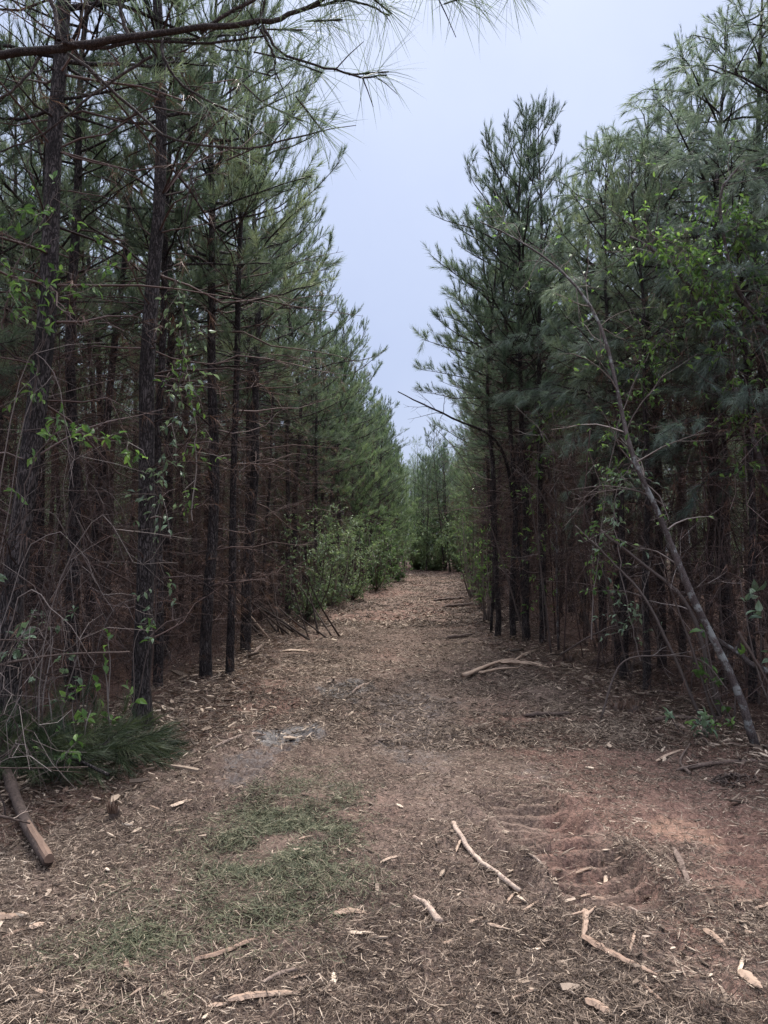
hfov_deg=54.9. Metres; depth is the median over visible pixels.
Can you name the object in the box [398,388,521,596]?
leaning sapling
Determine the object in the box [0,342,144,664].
bare shrub
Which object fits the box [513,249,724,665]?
pine tree
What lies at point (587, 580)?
dead stem
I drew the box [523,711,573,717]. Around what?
stick
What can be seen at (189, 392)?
vine
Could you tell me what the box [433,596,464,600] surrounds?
stick
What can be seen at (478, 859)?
stick
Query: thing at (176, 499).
pine tree
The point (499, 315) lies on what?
pine tree
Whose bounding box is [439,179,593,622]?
pine tree
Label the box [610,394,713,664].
dead stem
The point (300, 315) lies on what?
pine tree
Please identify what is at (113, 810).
stump
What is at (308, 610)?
leafy shrub
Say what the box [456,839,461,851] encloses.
wood chip
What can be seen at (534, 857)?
stick
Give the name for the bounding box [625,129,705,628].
pine tree
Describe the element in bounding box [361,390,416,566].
pine tree
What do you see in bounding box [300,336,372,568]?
pine tree
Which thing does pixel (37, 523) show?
pine tree
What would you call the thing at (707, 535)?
hanging vine
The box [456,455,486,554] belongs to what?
pine tree
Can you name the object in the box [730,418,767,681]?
dead stem
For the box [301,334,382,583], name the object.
pine tree
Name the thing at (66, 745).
pine bough
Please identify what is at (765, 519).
hanging vine
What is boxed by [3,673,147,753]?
pine bough
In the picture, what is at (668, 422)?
pine tree
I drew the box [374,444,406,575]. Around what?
pine tree
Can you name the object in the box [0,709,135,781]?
pine bough
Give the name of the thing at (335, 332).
pine tree
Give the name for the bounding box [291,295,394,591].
pine tree
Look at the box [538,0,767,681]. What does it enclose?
pine tree
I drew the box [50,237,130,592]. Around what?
pine tree
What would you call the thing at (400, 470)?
pine tree
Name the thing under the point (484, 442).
pine tree
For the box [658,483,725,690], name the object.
dead stem
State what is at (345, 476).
pine tree
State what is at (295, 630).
leaning pole
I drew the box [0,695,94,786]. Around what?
pine bough
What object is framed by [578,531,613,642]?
dead stem
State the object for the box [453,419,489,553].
pine tree
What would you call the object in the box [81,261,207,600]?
pine tree
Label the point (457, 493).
pine tree
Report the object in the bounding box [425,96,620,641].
pine tree
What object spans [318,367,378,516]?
pine tree
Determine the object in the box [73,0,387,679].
pine tree
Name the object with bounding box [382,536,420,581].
leafy shrub
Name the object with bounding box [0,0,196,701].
pine tree
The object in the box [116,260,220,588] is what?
pine tree
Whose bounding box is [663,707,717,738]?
seedling
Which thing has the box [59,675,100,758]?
seedling
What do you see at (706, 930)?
wood splinter
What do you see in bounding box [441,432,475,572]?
pine tree
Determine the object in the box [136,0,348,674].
pine tree
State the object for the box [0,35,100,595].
pine tree
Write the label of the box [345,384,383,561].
pine tree
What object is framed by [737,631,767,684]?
leaning pole
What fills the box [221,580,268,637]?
leaning pole
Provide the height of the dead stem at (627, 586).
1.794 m
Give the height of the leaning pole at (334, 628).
1.248 m
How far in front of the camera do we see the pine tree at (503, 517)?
23.44 m
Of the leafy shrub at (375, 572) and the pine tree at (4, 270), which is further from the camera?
the leafy shrub at (375, 572)
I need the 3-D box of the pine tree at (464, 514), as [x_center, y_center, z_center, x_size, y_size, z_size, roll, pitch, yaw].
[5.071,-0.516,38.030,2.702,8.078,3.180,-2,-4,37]
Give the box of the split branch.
[461,649,549,677]
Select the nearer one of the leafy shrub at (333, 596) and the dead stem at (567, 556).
the dead stem at (567, 556)
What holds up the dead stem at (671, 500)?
on the ground
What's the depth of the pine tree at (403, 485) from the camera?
41.98 m
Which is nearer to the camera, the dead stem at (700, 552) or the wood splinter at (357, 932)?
the wood splinter at (357, 932)
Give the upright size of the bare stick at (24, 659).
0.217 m
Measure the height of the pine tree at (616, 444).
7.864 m
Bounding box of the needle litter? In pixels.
[0,589,767,847]
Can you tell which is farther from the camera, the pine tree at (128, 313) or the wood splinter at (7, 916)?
the pine tree at (128, 313)
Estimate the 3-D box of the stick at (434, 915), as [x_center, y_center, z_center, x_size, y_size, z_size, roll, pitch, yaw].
[0.184,1.697,3.176,0.033,0.047,0.266,1,-3,-22]
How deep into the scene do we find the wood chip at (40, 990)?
2.62 m
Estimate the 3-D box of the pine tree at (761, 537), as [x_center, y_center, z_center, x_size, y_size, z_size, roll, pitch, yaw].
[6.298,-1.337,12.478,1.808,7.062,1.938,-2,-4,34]
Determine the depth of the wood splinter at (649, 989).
2.61 m
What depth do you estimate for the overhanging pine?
2.68 m
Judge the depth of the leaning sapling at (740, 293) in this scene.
6.88 m
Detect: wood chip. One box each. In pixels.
[3,929,24,937]
[33,987,51,993]
[131,979,154,994]
[207,1002,229,1006]
[289,972,311,978]
[380,855,397,862]
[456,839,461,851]
[486,922,509,929]
[512,989,533,997]
[575,866,592,873]
[630,931,635,950]
[733,899,752,903]
[737,955,744,973]
[754,902,767,908]
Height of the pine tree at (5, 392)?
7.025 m
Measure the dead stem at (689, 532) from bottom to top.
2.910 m
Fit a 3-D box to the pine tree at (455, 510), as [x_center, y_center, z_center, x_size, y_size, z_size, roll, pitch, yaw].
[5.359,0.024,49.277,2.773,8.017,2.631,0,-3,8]
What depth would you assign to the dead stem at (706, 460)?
8.17 m
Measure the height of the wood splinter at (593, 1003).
0.027 m
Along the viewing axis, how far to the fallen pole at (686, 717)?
6.67 m
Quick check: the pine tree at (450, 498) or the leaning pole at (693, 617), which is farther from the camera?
the pine tree at (450, 498)
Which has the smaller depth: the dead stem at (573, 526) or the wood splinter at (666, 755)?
the wood splinter at (666, 755)
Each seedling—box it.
[0,574,36,764]
[24,605,82,725]
[33,721,82,784]
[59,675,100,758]
[99,618,155,726]
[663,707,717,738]
[685,712,735,734]
[689,600,745,724]
[739,574,767,704]
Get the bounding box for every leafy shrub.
[271,502,361,619]
[280,500,365,605]
[313,516,386,601]
[345,506,411,590]
[377,511,416,561]
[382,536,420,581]
[399,502,438,569]
[407,519,461,570]
[438,515,479,571]
[448,491,487,583]
[453,481,488,597]
[463,554,502,609]
[464,518,506,619]
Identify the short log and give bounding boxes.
[2,769,54,866]
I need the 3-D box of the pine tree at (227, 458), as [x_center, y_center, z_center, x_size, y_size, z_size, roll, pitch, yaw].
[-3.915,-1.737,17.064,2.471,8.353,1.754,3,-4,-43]
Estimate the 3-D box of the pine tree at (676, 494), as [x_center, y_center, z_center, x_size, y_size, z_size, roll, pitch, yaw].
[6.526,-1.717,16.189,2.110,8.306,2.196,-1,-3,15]
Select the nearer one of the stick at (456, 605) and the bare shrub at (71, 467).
the bare shrub at (71, 467)
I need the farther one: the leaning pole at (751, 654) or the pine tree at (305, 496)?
the pine tree at (305, 496)
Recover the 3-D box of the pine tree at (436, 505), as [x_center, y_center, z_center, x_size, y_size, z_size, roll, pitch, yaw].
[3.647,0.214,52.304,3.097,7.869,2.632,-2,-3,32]
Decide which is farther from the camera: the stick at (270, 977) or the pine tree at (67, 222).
the pine tree at (67, 222)
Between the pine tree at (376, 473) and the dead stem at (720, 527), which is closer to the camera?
the dead stem at (720, 527)
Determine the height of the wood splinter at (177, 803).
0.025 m
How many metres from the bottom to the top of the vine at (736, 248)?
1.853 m
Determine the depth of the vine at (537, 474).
11.57 m
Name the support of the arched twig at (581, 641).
on the ground
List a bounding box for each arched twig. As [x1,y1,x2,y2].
[560,600,685,668]
[564,451,668,525]
[599,627,727,721]
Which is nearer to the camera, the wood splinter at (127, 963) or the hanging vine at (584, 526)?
the wood splinter at (127, 963)
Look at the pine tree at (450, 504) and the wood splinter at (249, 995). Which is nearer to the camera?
the wood splinter at (249, 995)
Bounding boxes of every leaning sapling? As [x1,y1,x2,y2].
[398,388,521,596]
[475,186,759,747]
[577,146,767,496]
[649,128,767,337]
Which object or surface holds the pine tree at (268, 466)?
on the ground
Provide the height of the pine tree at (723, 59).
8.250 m
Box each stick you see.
[0,621,51,653]
[0,764,87,781]
[0,805,31,823]
[1,647,129,672]
[213,732,265,748]
[254,640,272,651]
[261,967,302,982]
[351,681,372,693]
[412,895,442,923]
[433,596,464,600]
[444,602,474,607]
[446,633,474,638]
[451,821,521,893]
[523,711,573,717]
[528,853,573,896]
[672,723,709,742]
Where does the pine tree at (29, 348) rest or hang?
on the ground
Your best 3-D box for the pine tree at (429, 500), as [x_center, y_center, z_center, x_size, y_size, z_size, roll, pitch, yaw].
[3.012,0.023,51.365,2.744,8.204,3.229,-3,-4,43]
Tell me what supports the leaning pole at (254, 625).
on the ground
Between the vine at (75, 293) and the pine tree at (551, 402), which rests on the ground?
the pine tree at (551, 402)
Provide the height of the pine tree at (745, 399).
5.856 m
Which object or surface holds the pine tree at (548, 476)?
on the ground
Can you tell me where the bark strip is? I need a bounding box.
[672,847,690,885]
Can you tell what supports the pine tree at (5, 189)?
on the ground
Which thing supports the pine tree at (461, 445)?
on the ground
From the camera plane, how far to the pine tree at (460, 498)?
41.13 m
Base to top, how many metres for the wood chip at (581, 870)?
0.011 m
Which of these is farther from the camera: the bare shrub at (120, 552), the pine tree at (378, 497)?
the pine tree at (378, 497)
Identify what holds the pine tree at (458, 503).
on the ground
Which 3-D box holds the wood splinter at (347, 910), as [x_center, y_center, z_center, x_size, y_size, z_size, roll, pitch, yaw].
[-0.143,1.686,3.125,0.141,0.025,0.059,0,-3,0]
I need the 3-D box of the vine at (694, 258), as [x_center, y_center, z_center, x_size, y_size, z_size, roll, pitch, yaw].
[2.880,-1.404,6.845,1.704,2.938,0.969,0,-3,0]
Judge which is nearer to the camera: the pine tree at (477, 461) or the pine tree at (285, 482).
the pine tree at (285, 482)
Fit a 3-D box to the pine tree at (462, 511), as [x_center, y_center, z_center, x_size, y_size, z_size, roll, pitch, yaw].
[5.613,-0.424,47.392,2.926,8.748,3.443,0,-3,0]
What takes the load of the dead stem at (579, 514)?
on the ground
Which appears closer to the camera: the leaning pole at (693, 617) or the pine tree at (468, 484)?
the leaning pole at (693, 617)
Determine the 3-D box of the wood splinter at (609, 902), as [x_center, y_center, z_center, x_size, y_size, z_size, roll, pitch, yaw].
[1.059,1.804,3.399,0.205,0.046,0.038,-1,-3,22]
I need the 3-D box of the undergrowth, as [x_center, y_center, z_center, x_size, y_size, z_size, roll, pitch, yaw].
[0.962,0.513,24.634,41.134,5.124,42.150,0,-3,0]
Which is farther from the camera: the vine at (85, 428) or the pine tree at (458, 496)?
the pine tree at (458, 496)
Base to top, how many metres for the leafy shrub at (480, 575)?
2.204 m
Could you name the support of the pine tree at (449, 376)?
on the ground
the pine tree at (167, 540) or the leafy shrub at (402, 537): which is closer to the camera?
the pine tree at (167, 540)
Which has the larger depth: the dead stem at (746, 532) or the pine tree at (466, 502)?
the pine tree at (466, 502)
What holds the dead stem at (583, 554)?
on the ground
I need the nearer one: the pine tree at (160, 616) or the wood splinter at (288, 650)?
the pine tree at (160, 616)
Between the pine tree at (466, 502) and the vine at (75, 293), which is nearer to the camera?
the vine at (75, 293)
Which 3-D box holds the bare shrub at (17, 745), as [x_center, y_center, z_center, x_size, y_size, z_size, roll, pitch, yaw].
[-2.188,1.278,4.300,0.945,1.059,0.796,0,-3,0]
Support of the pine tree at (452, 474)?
on the ground
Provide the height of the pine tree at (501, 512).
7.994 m
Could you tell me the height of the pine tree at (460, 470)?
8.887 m
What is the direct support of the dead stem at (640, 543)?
on the ground
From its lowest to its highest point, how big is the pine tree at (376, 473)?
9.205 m
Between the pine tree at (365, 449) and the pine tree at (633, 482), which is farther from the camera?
the pine tree at (365, 449)
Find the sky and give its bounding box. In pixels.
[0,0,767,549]
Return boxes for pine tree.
[0,0,44,152]
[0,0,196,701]
[0,0,220,684]
[0,0,279,737]
[0,0,314,730]
[0,21,90,586]
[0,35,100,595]
[0,91,159,596]
[0,111,101,588]
[0,130,12,401]
[0,130,31,530]
[0,148,23,374]
[0,174,30,526]
[0,186,31,582]
[0,191,80,629]
[0,192,31,216]
[0,197,97,628]
[0,197,98,653]
[0,267,32,500]
[0,290,17,532]
[1,353,14,573]
[4,0,346,659]
[6,128,177,647]
[8,249,113,593]
[10,202,103,619]
[12,25,138,653]
[31,0,329,687]
[34,44,202,672]
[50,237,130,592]
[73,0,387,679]
[78,225,158,615]
[79,189,189,621]
[81,121,294,641]
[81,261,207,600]
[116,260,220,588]
[128,312,223,611]
[133,230,230,628]
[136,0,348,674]
[155,245,284,615]
[159,172,266,621]
[160,43,351,652]
[172,120,331,617]
[174,231,228,602]
[184,249,282,595]
[188,271,261,608]
[188,298,236,600]
[193,169,338,628]
[196,223,385,613]
[197,189,331,586]
[198,311,272,596]
[202,313,312,599]
[202,390,245,552]
[206,240,302,589]
[221,193,333,623]
[229,334,307,601]
[230,297,362,593]
[238,326,299,590]
[239,309,334,596]
[244,317,293,593]
[255,364,313,603]
[259,379,303,587]
[260,265,359,609]
[260,267,365,597]
[265,394,335,567]
[274,328,356,604]
[277,311,383,595]
[280,328,359,567]
[280,443,334,577]
[283,322,354,595]
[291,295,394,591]
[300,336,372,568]
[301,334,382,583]
[318,333,382,585]
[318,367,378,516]
[318,368,395,584]
[325,365,393,581]
[327,366,375,575]
[341,368,395,579]
[341,435,388,578]
[342,402,411,578]
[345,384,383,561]
[346,408,410,580]
[348,408,407,570]
[351,433,396,579]
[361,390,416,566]
[361,422,394,577]
[365,449,393,566]
[373,422,412,546]
[374,419,415,577]
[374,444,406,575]
[376,393,413,574]
[389,446,420,565]
[391,447,418,558]
[391,462,412,562]
[402,453,433,560]
[405,454,443,555]
[406,464,445,569]
[408,130,583,638]
[409,452,443,570]
[412,214,603,611]
[414,180,567,637]
[414,423,454,570]
[419,437,459,568]
[421,462,451,558]
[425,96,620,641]
[428,325,514,597]
[428,447,460,571]
[430,470,453,568]
[435,447,462,548]
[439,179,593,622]
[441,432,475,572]
[443,261,554,609]
[443,447,469,538]
[444,451,473,569]
[445,377,502,586]
[447,458,478,566]
[447,473,463,562]
[447,479,463,549]
[449,463,472,540]
[450,372,507,541]
[450,406,510,587]
[451,482,503,527]
[452,227,601,628]
[452,307,551,599]
[452,456,475,571]
[453,253,573,571]
[453,416,509,549]
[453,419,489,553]
[453,437,480,535]
[453,453,483,548]
[454,88,628,642]
[456,391,507,545]
[456,409,503,558]
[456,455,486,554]
[457,475,481,560]
[461,116,702,651]
[462,197,583,594]
[465,433,508,550]
[469,383,551,590]
[470,349,554,586]
[473,195,610,616]
[484,411,558,559]
[491,315,557,562]
[494,360,580,607]
[506,413,547,591]
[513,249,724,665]
[522,255,608,601]
[524,365,587,599]
[528,95,767,667]
[530,130,654,622]
[534,336,587,601]
[535,362,587,551]
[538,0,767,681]
[540,129,679,679]
[542,289,614,611]
[557,143,701,644]
[564,398,613,594]
[571,130,717,690]
[582,126,710,638]
[582,302,643,577]
[582,321,637,569]
[585,284,663,583]
[586,24,767,661]
[591,292,673,618]
[594,79,750,653]
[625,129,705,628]
[625,318,718,620]
[627,209,705,585]
[636,0,767,624]
[638,131,767,703]
[644,0,767,632]
[649,298,739,589]
[653,217,756,594]
[655,62,767,636]
[655,304,711,612]
[661,302,744,619]
[679,13,767,568]
[719,238,767,637]
[726,16,767,269]
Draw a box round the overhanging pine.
[0,0,548,248]
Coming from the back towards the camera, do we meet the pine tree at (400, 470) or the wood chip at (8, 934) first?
the pine tree at (400, 470)
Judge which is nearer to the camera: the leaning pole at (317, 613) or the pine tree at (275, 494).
the leaning pole at (317, 613)
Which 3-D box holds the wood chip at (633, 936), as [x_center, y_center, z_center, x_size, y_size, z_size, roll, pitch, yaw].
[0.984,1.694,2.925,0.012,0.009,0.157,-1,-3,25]
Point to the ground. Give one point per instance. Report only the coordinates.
(588, 828)
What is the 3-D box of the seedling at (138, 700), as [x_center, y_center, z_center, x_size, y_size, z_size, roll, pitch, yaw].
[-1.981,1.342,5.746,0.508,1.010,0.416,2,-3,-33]
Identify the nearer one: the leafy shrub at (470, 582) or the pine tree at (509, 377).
the pine tree at (509, 377)
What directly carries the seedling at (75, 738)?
on the ground
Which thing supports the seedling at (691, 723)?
on the ground
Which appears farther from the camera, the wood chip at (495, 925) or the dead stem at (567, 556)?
the dead stem at (567, 556)
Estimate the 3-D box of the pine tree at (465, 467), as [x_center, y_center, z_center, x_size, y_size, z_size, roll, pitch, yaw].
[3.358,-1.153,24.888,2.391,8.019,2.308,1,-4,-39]
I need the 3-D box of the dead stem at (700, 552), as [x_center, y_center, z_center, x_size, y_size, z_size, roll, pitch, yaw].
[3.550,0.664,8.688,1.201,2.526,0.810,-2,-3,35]
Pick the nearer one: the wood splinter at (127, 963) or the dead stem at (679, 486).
the wood splinter at (127, 963)
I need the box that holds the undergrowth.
[0,192,767,736]
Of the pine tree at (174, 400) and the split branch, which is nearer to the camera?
the split branch
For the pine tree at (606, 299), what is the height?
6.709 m
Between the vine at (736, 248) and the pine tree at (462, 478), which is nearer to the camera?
the vine at (736, 248)
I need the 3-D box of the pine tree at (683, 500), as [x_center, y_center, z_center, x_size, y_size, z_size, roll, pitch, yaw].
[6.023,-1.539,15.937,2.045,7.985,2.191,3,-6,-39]
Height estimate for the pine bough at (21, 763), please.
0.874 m
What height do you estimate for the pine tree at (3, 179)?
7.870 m
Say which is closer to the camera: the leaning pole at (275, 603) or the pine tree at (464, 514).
the leaning pole at (275, 603)
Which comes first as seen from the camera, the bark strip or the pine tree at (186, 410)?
the bark strip
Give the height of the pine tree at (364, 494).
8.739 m
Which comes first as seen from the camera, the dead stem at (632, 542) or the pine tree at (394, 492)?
the dead stem at (632, 542)
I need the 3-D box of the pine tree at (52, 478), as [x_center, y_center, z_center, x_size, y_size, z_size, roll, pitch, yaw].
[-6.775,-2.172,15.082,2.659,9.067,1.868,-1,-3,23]
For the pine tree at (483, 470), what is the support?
on the ground
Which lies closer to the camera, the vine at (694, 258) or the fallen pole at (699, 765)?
the fallen pole at (699, 765)
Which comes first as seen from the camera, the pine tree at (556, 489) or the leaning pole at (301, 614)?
the leaning pole at (301, 614)
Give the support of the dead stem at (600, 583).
on the ground
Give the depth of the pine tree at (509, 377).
12.58 m
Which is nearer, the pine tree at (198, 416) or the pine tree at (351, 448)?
the pine tree at (198, 416)
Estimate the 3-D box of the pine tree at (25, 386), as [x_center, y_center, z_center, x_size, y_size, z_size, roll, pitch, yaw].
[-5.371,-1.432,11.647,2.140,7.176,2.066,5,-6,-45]
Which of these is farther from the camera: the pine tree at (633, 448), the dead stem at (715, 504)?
the pine tree at (633, 448)
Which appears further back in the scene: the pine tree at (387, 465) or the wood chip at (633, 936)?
the pine tree at (387, 465)
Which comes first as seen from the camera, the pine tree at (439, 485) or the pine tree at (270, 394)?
the pine tree at (270, 394)
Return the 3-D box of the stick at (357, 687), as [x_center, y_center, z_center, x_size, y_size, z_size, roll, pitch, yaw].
[-0.183,2.032,8.601,0.187,0.076,0.605,-1,-3,22]
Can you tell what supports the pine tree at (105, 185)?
on the ground
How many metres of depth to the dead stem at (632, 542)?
10.39 m
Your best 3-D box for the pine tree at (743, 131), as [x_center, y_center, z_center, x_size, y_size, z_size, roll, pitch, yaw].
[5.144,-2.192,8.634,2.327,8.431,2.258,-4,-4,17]
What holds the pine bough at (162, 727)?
on the ground
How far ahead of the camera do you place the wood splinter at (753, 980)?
2.66 m
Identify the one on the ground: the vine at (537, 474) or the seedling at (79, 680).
the seedling at (79, 680)
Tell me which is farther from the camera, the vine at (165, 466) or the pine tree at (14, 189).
the pine tree at (14, 189)
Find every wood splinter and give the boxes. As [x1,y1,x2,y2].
[0,912,18,919]
[29,922,45,928]
[121,958,136,970]
[170,799,191,806]
[193,936,262,960]
[228,990,299,1001]
[282,649,309,651]
[334,907,365,914]
[348,931,373,934]
[570,906,595,938]
[581,934,656,973]
[584,997,611,1014]
[592,896,621,906]
[640,981,664,1002]
[655,749,684,760]
[703,928,725,945]
[737,968,762,987]
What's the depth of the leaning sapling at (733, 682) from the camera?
6.27 m
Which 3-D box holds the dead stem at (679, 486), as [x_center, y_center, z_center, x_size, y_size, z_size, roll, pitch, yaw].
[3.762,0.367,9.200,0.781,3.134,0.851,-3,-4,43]
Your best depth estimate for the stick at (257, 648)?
11.61 m
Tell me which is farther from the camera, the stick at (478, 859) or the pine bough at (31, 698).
the pine bough at (31, 698)
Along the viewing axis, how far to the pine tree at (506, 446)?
19.01 m
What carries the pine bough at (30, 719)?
on the ground
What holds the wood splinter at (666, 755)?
on the ground
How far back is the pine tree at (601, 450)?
20.93 m
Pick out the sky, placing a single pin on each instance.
(592, 54)
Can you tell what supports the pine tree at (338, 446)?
on the ground
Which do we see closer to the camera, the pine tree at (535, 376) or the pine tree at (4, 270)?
the pine tree at (4, 270)
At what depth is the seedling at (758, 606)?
6.44 m
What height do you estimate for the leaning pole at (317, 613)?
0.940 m
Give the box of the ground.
[0,554,767,1023]
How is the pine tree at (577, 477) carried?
on the ground
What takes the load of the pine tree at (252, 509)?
on the ground
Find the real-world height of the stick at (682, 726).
0.056 m
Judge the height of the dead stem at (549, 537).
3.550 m
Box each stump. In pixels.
[105,798,119,820]
[565,651,573,662]
[611,699,625,710]
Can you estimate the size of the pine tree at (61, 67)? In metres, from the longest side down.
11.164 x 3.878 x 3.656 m
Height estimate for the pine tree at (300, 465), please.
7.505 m
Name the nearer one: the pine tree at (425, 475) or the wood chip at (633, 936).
the wood chip at (633, 936)
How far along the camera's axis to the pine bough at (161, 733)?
5.36 m
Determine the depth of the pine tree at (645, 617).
7.89 m
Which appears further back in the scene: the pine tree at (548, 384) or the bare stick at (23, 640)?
the pine tree at (548, 384)
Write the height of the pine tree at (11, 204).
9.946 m
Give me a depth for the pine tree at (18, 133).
11.31 m
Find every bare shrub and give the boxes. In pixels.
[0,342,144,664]
[0,427,187,742]
[0,512,151,724]
[0,640,86,815]
[25,501,190,726]
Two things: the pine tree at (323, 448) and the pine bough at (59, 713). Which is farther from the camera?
the pine tree at (323, 448)
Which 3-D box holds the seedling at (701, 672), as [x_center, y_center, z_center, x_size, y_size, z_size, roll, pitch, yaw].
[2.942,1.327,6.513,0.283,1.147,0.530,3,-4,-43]
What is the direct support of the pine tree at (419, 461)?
on the ground
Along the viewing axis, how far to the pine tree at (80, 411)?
14.08 m
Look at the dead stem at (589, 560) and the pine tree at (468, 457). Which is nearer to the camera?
the dead stem at (589, 560)
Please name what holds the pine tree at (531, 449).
on the ground
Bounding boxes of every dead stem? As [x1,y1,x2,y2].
[433,426,526,642]
[480,424,551,655]
[510,429,563,633]
[510,451,596,650]
[513,415,606,668]
[530,457,582,657]
[534,504,583,662]
[535,398,631,682]
[535,531,581,635]
[554,413,597,641]
[564,514,631,669]
[568,436,587,637]
[568,529,656,666]
[571,476,600,636]
[573,387,686,669]
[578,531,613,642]
[581,496,602,631]
[585,474,655,654]
[586,422,657,644]
[596,487,634,672]
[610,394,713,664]
[611,434,713,629]
[626,452,695,660]
[626,510,642,572]
[628,524,741,719]
[631,482,739,678]
[635,370,767,642]
[650,397,706,612]
[651,481,746,667]
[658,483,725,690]
[663,425,708,559]
[670,389,760,695]
[679,395,756,683]
[689,390,747,684]
[721,486,767,695]
[727,441,762,577]
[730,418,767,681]
[758,591,767,708]
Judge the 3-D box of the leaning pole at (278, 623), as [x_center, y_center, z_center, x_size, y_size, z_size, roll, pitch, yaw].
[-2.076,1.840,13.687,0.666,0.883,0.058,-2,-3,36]
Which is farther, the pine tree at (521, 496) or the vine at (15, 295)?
the pine tree at (521, 496)
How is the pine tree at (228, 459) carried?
on the ground
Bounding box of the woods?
[0,217,767,608]
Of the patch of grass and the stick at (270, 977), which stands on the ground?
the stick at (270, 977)
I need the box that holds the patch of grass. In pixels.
[4,756,422,1023]
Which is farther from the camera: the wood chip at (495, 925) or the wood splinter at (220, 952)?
the wood chip at (495, 925)
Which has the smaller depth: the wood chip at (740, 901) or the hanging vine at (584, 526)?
the wood chip at (740, 901)
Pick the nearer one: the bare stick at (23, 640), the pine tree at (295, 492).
the bare stick at (23, 640)
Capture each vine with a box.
[0,170,87,334]
[2,235,131,417]
[4,402,148,560]
[124,270,219,689]
[153,330,230,519]
[506,377,577,639]
[564,430,631,599]
[575,314,690,638]
[578,421,668,660]
[607,196,767,518]
[679,450,721,597]
[686,189,767,358]
[730,440,767,608]
[756,430,767,637]
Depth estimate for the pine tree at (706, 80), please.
9.78 m
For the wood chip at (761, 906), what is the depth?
3.26 m
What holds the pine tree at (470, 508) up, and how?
on the ground
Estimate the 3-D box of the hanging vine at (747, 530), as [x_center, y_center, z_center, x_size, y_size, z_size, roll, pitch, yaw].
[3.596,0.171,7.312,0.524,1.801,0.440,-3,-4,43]
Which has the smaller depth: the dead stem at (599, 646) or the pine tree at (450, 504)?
the dead stem at (599, 646)
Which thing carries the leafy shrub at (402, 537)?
on the ground
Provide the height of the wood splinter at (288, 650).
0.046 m
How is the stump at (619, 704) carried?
on the ground
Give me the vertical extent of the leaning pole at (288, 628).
0.839 m
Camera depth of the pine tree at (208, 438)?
21.17 m
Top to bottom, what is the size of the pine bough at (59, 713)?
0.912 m
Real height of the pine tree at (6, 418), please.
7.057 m
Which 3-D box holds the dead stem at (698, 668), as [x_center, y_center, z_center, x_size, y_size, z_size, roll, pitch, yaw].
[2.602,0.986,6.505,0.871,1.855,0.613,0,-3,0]
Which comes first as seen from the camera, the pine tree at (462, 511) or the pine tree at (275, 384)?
the pine tree at (275, 384)
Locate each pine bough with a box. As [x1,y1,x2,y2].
[0,693,101,769]
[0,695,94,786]
[0,696,143,790]
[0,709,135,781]
[0,716,89,790]
[1,685,111,754]
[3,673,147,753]
[21,668,53,724]
[38,695,179,778]
[55,681,198,767]
[70,700,189,766]
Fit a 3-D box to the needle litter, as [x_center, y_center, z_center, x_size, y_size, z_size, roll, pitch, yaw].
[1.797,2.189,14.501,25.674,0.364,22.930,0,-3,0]
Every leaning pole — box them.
[203,577,259,630]
[220,597,263,637]
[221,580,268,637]
[236,588,290,635]
[239,593,296,633]
[240,583,279,633]
[256,605,311,640]
[260,587,284,634]
[271,599,310,632]
[272,572,279,632]
[292,611,326,637]
[293,590,308,636]
[299,585,331,635]
[304,572,339,636]
[309,593,318,634]
[575,525,700,716]
[591,527,721,715]
[700,609,767,674]
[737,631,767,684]
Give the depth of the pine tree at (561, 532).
19.40 m
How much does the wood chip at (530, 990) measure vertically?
0.008 m
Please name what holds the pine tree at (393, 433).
on the ground
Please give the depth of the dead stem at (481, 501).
11.88 m
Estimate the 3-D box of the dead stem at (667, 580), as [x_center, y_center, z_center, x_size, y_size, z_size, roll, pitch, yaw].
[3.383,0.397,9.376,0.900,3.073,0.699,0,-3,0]
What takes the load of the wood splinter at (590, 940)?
on the ground
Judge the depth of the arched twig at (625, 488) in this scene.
6.37 m
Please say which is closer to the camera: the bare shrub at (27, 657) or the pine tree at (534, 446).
the bare shrub at (27, 657)
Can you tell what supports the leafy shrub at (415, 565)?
on the ground
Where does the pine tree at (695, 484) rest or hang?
on the ground
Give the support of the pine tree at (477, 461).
on the ground
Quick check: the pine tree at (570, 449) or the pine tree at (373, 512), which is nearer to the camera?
the pine tree at (570, 449)
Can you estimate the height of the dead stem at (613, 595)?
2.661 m
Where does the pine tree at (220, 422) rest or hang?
on the ground
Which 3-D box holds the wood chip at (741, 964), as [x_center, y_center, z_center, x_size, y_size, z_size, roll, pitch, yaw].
[1.337,1.694,2.769,0.017,0.020,0.134,-2,-3,34]
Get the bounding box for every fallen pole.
[652,715,740,721]
[676,743,767,774]
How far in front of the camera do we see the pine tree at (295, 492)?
18.02 m
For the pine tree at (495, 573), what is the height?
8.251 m
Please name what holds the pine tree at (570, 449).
on the ground
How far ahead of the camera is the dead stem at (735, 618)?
7.91 m
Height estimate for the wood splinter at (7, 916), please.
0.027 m
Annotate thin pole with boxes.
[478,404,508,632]
[538,453,569,649]
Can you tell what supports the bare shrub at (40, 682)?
on the ground
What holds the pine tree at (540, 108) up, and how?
on the ground
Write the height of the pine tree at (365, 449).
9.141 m
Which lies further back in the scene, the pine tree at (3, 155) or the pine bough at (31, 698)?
the pine tree at (3, 155)
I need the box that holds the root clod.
[708,771,759,787]
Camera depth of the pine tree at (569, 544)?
16.99 m
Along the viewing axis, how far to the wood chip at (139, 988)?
2.61 m
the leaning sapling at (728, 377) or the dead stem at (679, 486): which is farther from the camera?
the dead stem at (679, 486)

